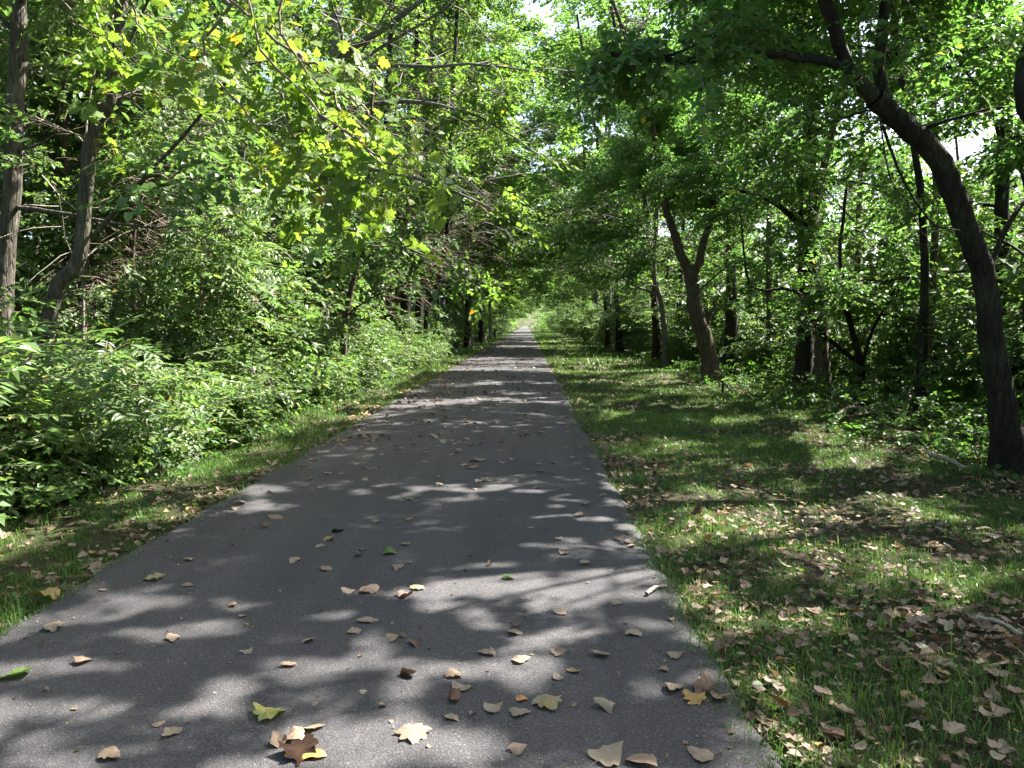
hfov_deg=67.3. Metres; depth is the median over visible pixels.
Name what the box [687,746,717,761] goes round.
fallen leaf
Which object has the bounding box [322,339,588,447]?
fallen leaves
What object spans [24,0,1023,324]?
sky
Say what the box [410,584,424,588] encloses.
fallen leaf
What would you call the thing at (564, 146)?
tall verge tree
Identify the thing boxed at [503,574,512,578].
fallen leaf
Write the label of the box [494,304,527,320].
verge tree
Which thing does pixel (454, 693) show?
fallen leaf
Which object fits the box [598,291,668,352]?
verge bush
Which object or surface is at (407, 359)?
shrub
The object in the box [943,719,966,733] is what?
fallen leaf
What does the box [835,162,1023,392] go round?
thicket shrub
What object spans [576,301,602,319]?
verge bush
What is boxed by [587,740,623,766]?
fallen leaf
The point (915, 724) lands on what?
fallen leaf
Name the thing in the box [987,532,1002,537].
fallen leaf
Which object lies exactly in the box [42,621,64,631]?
fallen leaf
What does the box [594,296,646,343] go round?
verge bush
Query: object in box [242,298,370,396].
shrub
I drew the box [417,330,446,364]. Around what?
shrub
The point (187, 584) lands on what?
fallen leaf
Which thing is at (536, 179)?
slender tree
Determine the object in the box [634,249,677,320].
wood tree
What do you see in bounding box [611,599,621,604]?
fallen leaf
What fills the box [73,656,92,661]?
fallen leaf
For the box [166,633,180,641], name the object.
fallen leaf
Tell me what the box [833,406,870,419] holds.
fallen stick
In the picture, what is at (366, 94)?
understory tree
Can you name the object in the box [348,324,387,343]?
shrub
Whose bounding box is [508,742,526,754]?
fallen leaf
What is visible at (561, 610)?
fallen leaf
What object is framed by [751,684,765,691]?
fallen leaf
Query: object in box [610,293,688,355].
verge bush
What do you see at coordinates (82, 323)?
dead sapling
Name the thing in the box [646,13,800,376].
vine clad tree
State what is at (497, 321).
verge bush
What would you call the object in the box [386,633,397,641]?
fallen leaf
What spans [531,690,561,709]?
fallen leaf
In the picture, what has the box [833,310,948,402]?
thicket shrub
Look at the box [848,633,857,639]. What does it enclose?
fallen leaf
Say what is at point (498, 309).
verge tree
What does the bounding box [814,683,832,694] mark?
fallen leaf
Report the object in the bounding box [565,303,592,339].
verge bush
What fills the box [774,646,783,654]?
fallen leaf
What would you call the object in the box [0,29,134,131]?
wood tree
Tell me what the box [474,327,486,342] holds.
verge bush
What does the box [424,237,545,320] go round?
verge tree
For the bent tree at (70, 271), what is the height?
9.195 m
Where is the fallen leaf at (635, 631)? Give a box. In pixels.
[625,628,641,635]
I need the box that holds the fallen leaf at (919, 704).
[909,698,927,707]
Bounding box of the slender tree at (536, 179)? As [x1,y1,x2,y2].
[507,51,662,349]
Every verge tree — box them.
[284,0,561,302]
[346,29,572,313]
[353,23,581,271]
[377,0,588,348]
[382,65,569,304]
[402,12,592,343]
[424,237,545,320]
[424,259,537,338]
[425,228,532,342]
[427,84,559,337]
[432,172,544,341]
[433,9,572,342]
[433,214,556,307]
[459,252,546,336]
[463,2,734,349]
[473,271,555,310]
[475,0,777,276]
[487,298,526,322]
[489,10,664,307]
[491,149,551,333]
[493,308,524,321]
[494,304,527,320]
[498,3,719,308]
[521,151,672,306]
[522,209,613,306]
[529,191,645,303]
[533,191,573,313]
[533,243,575,319]
[533,274,566,313]
[538,189,619,303]
[547,273,591,315]
[553,225,674,318]
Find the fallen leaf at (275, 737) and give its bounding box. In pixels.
[269,731,286,746]
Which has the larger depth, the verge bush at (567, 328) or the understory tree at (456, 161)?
the verge bush at (567, 328)
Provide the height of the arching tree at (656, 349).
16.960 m
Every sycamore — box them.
[31,0,461,288]
[169,0,582,399]
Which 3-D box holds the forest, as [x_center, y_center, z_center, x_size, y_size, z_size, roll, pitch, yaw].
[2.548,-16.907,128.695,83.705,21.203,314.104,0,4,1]
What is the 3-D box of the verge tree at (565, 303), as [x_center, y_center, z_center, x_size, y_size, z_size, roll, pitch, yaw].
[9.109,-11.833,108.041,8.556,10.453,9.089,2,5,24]
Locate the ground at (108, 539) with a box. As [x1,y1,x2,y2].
[0,325,1023,767]
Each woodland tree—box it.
[526,0,850,368]
[552,0,781,363]
[555,86,754,312]
[623,7,856,277]
[684,26,971,391]
[699,8,952,284]
[761,0,1023,421]
[809,0,1023,425]
[841,18,1023,241]
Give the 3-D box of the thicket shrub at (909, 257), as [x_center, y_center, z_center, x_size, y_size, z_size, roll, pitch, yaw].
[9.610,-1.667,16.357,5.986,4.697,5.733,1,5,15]
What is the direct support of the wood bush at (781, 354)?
on the ground at (108, 539)
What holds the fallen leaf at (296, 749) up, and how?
on the path
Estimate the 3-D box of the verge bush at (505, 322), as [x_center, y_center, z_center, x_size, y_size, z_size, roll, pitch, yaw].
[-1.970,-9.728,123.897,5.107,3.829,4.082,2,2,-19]
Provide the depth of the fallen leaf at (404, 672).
3.18 m
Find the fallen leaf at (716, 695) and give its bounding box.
[709,689,730,698]
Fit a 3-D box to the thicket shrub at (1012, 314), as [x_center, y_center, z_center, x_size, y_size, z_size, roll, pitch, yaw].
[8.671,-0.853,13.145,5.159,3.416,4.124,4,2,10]
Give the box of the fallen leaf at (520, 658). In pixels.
[511,655,530,662]
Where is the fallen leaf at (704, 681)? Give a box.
[694,672,717,692]
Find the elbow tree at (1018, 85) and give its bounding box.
[650,0,1023,122]
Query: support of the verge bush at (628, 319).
on the ground at (108, 539)
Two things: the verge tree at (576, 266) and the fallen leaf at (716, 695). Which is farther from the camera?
the verge tree at (576, 266)
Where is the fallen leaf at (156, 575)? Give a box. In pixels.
[144,572,165,579]
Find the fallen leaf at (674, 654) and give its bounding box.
[667,651,682,658]
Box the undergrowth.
[0,340,1023,531]
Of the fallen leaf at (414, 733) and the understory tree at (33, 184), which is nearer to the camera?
the fallen leaf at (414, 733)
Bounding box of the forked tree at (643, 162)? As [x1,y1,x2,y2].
[565,0,784,383]
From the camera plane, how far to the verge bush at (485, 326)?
86.71 m
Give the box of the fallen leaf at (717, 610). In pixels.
[715,606,725,612]
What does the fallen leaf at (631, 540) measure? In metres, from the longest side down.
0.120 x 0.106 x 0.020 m
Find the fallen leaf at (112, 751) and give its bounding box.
[97,745,120,758]
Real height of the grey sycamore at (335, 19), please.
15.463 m
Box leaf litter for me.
[0,343,1023,767]
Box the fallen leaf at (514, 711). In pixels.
[509,707,530,715]
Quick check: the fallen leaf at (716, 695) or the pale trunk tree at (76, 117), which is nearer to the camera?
the fallen leaf at (716, 695)
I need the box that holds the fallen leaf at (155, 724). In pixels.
[151,720,165,726]
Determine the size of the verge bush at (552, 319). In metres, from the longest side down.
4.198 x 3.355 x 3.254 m
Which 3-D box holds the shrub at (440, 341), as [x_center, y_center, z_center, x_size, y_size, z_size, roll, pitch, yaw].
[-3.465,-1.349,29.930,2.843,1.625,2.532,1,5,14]
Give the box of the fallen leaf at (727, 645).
[720,642,730,648]
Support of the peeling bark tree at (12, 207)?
on the ground at (108, 539)
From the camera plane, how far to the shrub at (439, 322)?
34.92 m
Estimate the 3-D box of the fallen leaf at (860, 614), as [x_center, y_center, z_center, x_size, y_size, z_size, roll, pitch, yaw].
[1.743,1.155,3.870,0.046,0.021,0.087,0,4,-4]
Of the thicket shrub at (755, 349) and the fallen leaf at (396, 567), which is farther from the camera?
the thicket shrub at (755, 349)
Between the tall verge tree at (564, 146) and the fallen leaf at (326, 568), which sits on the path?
the fallen leaf at (326, 568)
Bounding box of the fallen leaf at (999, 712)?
[990,701,1009,716]
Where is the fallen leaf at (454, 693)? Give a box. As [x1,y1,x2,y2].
[448,688,460,699]
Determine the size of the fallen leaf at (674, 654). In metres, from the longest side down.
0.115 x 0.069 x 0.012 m
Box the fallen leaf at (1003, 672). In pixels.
[987,668,1010,676]
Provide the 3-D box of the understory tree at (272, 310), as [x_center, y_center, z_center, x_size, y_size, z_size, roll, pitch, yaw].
[-5.132,-2.898,14.622,5.717,7.804,4.682,0,4,1]
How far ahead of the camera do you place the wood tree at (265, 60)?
30.19 m
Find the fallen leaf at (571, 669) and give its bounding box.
[567,667,580,671]
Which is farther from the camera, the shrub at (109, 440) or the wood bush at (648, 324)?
the wood bush at (648, 324)
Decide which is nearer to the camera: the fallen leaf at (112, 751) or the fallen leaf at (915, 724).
the fallen leaf at (112, 751)
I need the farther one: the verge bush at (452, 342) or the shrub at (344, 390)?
the verge bush at (452, 342)
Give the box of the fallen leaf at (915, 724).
[905,720,923,730]
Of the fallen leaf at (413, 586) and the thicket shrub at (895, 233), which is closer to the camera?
the fallen leaf at (413, 586)
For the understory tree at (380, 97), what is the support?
on the ground at (108, 539)
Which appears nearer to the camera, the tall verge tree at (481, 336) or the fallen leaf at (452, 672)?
the fallen leaf at (452, 672)
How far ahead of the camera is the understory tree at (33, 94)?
11.03 m
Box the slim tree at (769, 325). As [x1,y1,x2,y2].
[671,88,873,382]
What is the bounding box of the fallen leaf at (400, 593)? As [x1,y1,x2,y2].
[397,590,412,596]
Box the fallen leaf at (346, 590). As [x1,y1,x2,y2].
[341,587,354,593]
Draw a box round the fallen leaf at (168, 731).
[162,723,182,735]
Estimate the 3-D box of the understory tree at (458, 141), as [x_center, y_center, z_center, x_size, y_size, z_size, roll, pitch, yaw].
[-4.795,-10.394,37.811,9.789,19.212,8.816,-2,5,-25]
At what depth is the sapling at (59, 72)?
11.20 m
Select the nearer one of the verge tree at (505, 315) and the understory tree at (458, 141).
the understory tree at (458, 141)
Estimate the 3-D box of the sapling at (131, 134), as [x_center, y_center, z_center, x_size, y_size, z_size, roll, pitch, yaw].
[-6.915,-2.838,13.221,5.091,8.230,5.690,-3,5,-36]
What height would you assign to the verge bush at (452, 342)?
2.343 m
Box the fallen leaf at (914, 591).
[909,589,920,595]
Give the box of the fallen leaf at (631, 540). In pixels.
[624,537,636,543]
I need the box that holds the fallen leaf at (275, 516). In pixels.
[268,514,282,518]
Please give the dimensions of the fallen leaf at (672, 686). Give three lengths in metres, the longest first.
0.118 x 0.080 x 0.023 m
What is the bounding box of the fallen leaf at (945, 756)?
[937,754,950,761]
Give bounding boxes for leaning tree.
[548,32,740,368]
[555,0,1023,473]
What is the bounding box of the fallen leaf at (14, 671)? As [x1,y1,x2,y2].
[0,666,33,676]
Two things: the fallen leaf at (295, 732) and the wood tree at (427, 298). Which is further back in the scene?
the wood tree at (427, 298)
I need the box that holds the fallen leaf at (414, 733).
[394,721,431,743]
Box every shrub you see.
[0,277,119,462]
[0,291,148,510]
[0,297,189,506]
[0,298,223,476]
[0,309,131,489]
[0,353,139,524]
[0,370,225,499]
[0,429,60,526]
[10,338,257,483]
[12,331,138,473]
[58,282,296,464]
[70,344,269,390]
[97,360,265,462]
[156,241,347,412]
[164,355,318,446]
[196,362,290,447]
[206,330,355,419]
[215,321,345,420]
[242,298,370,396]
[252,325,351,408]
[260,313,372,383]
[287,340,372,411]
[304,334,396,405]
[329,296,378,346]
[329,341,389,398]
[333,327,405,392]
[342,298,428,343]
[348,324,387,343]
[348,330,422,380]
[352,329,423,386]
[357,322,409,371]
[361,336,413,383]
[369,319,410,348]
[374,321,438,369]
[377,330,436,378]
[383,306,453,333]
[385,301,442,339]
[390,322,458,368]
[392,304,463,346]
[393,302,453,345]
[393,306,444,336]
[394,338,424,374]
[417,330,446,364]
[417,332,453,366]
[430,329,451,359]
[431,329,451,356]
[438,336,451,357]
[629,238,798,339]
[685,311,760,359]
[701,214,879,368]
[718,325,814,382]
[731,237,919,381]
[760,305,892,379]
[813,281,910,388]
[819,169,1018,382]
[825,184,1023,405]
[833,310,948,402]
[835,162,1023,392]
[853,235,1023,402]
[857,167,1023,261]
[902,301,1023,412]
[904,164,1023,256]
[938,151,1023,299]
[953,315,1023,422]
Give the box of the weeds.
[0,409,1023,767]
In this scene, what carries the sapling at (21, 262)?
on the ground at (108, 539)
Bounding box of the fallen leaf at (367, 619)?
[356,616,385,621]
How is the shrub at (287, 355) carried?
on the ground at (108, 539)
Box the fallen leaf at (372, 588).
[360,584,378,594]
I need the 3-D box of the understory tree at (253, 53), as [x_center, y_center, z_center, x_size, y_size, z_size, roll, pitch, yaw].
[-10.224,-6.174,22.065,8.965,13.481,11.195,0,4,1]
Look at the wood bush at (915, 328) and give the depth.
15.29 m
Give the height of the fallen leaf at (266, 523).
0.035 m
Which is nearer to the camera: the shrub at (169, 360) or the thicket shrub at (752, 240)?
the shrub at (169, 360)
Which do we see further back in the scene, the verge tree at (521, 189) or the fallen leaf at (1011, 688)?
the verge tree at (521, 189)
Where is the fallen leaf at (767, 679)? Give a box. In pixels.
[763,674,774,681]
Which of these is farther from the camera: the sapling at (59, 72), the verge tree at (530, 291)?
the verge tree at (530, 291)
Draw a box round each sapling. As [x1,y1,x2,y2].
[0,0,223,358]
[0,1,210,405]
[0,3,225,319]
[0,3,296,352]
[0,7,261,356]
[4,0,266,337]
[14,89,256,456]
[17,72,319,382]
[74,183,310,448]
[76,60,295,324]
[96,46,368,344]
[113,1,291,297]
[140,164,294,360]
[176,179,351,381]
[194,141,374,360]
[284,223,398,353]
[341,186,425,339]
[681,169,975,406]
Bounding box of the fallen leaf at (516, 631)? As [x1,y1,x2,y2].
[508,629,522,634]
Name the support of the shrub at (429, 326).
on the ground at (108, 539)
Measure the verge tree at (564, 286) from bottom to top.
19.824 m
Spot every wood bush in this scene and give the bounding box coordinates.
[645,304,675,348]
[650,313,695,364]
[709,303,787,373]
[738,273,798,374]
[750,316,814,375]
[759,327,791,375]
[845,321,887,376]
[847,288,1022,410]
[933,321,1018,423]
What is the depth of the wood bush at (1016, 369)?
13.28 m
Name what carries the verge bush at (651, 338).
on the ground at (108, 539)
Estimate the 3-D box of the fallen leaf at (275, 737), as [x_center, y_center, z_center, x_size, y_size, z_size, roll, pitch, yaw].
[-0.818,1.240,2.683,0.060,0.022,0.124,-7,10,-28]
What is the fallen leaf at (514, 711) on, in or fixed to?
on the path
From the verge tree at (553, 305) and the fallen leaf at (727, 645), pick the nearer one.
the fallen leaf at (727, 645)
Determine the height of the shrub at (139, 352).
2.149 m
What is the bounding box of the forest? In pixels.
[14,168,930,372]
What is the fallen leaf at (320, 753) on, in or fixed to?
on the path
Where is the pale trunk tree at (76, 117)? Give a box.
[4,0,330,313]
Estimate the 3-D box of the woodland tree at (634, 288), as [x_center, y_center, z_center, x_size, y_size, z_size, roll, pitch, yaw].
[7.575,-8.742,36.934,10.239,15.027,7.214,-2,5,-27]
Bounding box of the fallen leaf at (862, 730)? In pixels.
[855,727,868,734]
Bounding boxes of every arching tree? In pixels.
[294,0,569,319]
[404,3,540,340]
[516,0,726,361]
[522,0,635,352]
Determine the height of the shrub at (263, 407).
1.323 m
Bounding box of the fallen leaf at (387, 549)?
[382,546,396,554]
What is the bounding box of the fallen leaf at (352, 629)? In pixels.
[346,626,361,632]
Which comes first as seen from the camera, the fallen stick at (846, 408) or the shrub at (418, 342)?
the fallen stick at (846, 408)
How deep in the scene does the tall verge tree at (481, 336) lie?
60.97 m
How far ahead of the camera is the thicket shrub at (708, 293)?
27.12 m
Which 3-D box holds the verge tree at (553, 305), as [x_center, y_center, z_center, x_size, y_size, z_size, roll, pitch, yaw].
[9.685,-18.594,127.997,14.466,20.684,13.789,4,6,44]
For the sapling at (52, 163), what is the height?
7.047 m
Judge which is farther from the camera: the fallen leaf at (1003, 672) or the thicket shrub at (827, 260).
the thicket shrub at (827, 260)
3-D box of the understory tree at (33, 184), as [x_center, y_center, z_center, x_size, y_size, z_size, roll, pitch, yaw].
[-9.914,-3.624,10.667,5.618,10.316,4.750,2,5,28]
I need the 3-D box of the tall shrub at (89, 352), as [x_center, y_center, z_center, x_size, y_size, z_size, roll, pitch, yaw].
[-6.217,0.375,10.526,3.005,2.218,2.402,0,5,-27]
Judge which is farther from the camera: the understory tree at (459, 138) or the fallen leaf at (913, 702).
the understory tree at (459, 138)
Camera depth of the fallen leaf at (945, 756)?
2.60 m
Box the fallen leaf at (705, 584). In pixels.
[701,580,712,587]
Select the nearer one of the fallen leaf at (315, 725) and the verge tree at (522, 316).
the fallen leaf at (315, 725)
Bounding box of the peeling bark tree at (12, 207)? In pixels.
[0,0,211,506]
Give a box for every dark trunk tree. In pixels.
[301,0,532,340]
[326,5,527,358]
[328,0,466,320]
[370,0,532,368]
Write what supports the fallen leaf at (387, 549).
on the path
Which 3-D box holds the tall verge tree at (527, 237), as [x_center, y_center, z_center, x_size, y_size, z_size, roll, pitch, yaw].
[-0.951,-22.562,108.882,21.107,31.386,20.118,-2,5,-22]
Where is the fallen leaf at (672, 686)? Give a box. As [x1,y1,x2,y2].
[665,682,683,689]
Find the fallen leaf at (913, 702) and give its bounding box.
[905,701,920,709]
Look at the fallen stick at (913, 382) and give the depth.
12.77 m
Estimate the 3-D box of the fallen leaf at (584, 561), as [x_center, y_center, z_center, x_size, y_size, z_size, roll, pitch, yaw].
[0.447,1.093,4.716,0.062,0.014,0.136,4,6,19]
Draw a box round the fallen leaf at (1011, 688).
[1006,685,1023,692]
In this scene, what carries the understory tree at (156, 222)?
on the ground at (108, 539)
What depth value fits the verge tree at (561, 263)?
83.01 m
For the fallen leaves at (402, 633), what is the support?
on the path
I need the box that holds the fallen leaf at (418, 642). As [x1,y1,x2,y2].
[408,638,421,647]
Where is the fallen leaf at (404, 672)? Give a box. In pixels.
[400,667,416,677]
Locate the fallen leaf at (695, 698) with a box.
[682,689,706,704]
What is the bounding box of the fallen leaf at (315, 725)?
[303,723,324,728]
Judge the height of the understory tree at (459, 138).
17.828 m
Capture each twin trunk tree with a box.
[635,0,1003,397]
[679,0,957,399]
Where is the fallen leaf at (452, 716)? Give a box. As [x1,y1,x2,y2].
[445,713,458,721]
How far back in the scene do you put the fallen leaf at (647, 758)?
2.57 m
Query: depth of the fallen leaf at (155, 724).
2.80 m
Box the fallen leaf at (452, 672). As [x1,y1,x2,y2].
[445,668,462,676]
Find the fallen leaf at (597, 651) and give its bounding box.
[590,649,608,653]
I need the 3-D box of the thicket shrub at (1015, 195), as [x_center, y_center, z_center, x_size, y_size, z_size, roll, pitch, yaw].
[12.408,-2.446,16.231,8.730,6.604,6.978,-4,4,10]
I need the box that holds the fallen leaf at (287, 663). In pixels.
[279,661,295,664]
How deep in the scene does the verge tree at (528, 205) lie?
46.88 m
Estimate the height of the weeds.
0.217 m
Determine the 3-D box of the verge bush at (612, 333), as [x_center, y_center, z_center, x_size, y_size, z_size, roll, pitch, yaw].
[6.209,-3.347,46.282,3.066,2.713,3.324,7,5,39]
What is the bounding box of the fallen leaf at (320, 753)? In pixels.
[302,749,326,758]
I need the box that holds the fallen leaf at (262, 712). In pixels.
[253,702,285,720]
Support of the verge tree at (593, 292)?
on the ground at (108, 539)
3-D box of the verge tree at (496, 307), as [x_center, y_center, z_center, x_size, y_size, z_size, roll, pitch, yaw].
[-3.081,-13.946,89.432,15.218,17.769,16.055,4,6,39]
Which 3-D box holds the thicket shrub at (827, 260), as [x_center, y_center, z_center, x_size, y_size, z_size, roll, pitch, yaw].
[9.326,-2.004,22.047,5.572,4.468,5.206,3,5,36]
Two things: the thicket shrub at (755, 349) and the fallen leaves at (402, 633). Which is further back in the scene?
the thicket shrub at (755, 349)
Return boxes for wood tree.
[0,15,164,318]
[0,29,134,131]
[1,19,60,264]
[2,0,280,280]
[166,0,306,259]
[251,0,462,299]
[381,296,460,314]
[384,279,456,317]
[548,190,649,303]
[594,74,760,299]
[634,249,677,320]
[678,227,783,296]
[739,114,892,278]
[817,123,954,311]
[836,76,1023,289]
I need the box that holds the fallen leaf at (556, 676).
[553,672,563,679]
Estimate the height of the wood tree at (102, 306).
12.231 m
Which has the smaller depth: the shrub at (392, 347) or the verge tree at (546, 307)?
the shrub at (392, 347)
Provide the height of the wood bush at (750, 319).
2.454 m
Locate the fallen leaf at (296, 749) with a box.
[278,733,318,766]
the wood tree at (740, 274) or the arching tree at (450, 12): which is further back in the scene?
the wood tree at (740, 274)
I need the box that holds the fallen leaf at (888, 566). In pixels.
[884,564,896,568]
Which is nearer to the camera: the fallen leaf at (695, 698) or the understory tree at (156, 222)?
the fallen leaf at (695, 698)
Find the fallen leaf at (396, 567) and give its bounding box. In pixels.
[392,563,403,570]
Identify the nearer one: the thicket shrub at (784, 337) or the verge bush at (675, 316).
the thicket shrub at (784, 337)
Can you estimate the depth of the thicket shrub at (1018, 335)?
10.75 m
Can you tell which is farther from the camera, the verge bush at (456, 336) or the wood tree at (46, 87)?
the verge bush at (456, 336)
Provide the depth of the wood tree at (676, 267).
40.49 m
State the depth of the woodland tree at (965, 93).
9.86 m
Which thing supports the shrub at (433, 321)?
on the ground at (108, 539)
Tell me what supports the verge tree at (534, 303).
on the ground at (108, 539)
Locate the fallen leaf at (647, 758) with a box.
[626,753,657,765]
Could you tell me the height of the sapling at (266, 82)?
8.444 m
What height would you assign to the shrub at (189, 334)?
2.538 m
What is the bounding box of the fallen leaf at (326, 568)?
[320,566,331,569]
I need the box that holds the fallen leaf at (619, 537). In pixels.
[614,536,623,539]
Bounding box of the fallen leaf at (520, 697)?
[515,694,527,700]
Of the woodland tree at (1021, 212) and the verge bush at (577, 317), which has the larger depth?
the verge bush at (577, 317)
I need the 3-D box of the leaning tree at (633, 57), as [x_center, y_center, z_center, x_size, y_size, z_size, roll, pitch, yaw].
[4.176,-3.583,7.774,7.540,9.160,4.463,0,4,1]
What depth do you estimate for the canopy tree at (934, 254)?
13.99 m
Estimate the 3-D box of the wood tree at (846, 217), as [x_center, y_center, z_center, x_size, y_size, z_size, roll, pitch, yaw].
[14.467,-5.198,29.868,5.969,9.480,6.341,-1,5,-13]
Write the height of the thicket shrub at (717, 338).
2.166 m
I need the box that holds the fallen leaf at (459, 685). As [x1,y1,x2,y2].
[452,680,470,689]
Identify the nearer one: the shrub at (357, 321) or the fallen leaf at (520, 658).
the fallen leaf at (520, 658)
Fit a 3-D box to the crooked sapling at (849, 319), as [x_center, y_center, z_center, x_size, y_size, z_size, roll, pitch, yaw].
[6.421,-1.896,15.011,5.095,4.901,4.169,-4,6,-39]
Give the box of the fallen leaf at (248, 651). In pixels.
[239,647,252,653]
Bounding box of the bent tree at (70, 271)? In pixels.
[0,0,362,500]
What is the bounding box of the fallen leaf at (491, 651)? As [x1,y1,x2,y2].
[478,646,495,655]
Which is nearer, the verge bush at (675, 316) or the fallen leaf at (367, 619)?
the fallen leaf at (367, 619)
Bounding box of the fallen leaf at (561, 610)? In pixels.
[553,607,565,613]
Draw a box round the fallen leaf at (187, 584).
[181,582,192,585]
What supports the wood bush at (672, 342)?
on the ground at (108, 539)
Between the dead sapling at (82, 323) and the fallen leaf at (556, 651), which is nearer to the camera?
the fallen leaf at (556, 651)
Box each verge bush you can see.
[423,308,466,343]
[430,302,487,348]
[437,314,465,356]
[444,317,468,352]
[451,315,479,348]
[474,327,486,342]
[484,316,501,338]
[486,309,502,337]
[501,315,511,330]
[542,316,553,330]
[544,306,573,333]
[545,315,563,332]
[555,314,573,336]
[563,305,594,341]
[564,315,581,337]
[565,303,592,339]
[565,305,602,342]
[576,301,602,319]
[581,305,612,334]
[583,322,604,345]
[585,307,623,349]
[585,308,614,345]
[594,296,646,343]
[594,297,644,349]
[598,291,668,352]
[606,285,672,355]
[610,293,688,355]
[619,317,647,351]
[636,305,685,353]
[639,292,724,363]
[640,320,674,351]
[659,316,724,370]
[661,279,743,362]
[688,319,765,366]
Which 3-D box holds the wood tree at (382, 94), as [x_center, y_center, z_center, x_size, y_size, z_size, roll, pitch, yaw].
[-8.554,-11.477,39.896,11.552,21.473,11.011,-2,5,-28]
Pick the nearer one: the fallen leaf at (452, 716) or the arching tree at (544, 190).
the fallen leaf at (452, 716)
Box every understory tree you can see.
[0,0,155,352]
[0,0,277,358]
[0,63,72,307]
[0,146,48,197]
[14,6,182,343]
[25,0,296,265]
[38,28,389,368]
[168,29,487,313]
[170,5,339,315]
[249,168,395,321]
[254,0,453,289]
[259,26,469,309]
[285,0,506,321]
[374,0,521,313]
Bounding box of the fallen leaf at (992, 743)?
[987,738,1001,748]
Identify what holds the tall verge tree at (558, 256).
on the ground at (108, 539)
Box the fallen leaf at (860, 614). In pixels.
[852,610,863,617]
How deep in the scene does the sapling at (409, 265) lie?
22.91 m
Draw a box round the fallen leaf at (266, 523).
[260,521,269,525]
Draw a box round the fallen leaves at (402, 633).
[2,423,734,767]
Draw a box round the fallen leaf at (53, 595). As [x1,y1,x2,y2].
[28,586,60,598]
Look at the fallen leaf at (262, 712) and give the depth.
2.85 m
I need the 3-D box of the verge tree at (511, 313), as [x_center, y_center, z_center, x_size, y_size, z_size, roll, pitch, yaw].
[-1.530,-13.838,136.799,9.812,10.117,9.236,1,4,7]
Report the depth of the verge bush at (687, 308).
29.45 m
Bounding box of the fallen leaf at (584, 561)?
[580,559,589,563]
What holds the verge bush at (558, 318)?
on the ground at (108, 539)
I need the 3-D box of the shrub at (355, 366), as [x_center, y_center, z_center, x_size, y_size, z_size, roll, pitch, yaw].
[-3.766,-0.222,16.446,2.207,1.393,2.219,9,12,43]
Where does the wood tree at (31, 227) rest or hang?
on the ground at (108, 539)
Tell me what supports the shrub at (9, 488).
on the ground at (108, 539)
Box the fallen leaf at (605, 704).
[593,697,615,713]
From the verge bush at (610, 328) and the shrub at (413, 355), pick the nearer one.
the shrub at (413, 355)
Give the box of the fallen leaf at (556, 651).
[551,647,566,655]
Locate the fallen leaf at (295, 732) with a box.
[283,726,304,739]
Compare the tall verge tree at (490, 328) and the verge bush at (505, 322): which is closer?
the tall verge tree at (490, 328)
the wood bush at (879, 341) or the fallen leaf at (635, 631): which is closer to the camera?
the fallen leaf at (635, 631)
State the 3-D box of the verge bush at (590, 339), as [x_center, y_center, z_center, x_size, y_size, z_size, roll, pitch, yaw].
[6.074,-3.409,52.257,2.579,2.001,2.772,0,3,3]
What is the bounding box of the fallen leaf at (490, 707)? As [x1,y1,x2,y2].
[483,701,502,711]
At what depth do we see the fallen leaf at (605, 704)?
2.93 m
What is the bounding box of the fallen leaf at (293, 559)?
[289,557,300,562]
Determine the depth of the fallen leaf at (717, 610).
3.91 m
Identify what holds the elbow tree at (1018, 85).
on the ground at (108, 539)
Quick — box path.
[0,326,781,767]
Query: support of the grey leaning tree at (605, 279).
on the ground at (108, 539)
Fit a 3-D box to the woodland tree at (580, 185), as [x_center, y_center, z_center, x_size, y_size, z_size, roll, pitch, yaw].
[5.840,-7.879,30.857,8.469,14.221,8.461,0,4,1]
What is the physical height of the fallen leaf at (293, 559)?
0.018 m
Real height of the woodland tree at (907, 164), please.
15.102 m
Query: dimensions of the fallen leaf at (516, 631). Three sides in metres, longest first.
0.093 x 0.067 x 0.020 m
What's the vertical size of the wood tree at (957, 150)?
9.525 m
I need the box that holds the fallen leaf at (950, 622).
[938,618,953,625]
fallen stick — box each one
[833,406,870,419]
[901,345,923,415]
[928,452,966,469]
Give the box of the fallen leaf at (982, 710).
[977,705,996,715]
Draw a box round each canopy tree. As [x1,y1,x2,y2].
[647,0,1023,415]
[674,0,1022,397]
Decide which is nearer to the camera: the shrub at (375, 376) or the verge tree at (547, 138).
the shrub at (375, 376)
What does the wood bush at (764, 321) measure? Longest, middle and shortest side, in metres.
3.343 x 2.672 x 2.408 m
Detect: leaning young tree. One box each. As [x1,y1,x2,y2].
[210,47,413,314]
[234,56,481,398]
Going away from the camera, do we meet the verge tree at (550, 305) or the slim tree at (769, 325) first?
the slim tree at (769, 325)
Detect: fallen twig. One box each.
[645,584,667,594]
[974,615,1023,635]
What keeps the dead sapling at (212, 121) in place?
on the ground at (108, 539)
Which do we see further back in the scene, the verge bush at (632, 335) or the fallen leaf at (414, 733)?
the verge bush at (632, 335)
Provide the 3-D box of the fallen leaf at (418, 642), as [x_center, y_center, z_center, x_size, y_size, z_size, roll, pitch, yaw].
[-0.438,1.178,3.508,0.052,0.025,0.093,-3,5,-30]
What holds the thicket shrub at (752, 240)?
on the ground at (108, 539)
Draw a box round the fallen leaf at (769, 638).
[765,635,775,642]
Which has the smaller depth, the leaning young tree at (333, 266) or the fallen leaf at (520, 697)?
the fallen leaf at (520, 697)

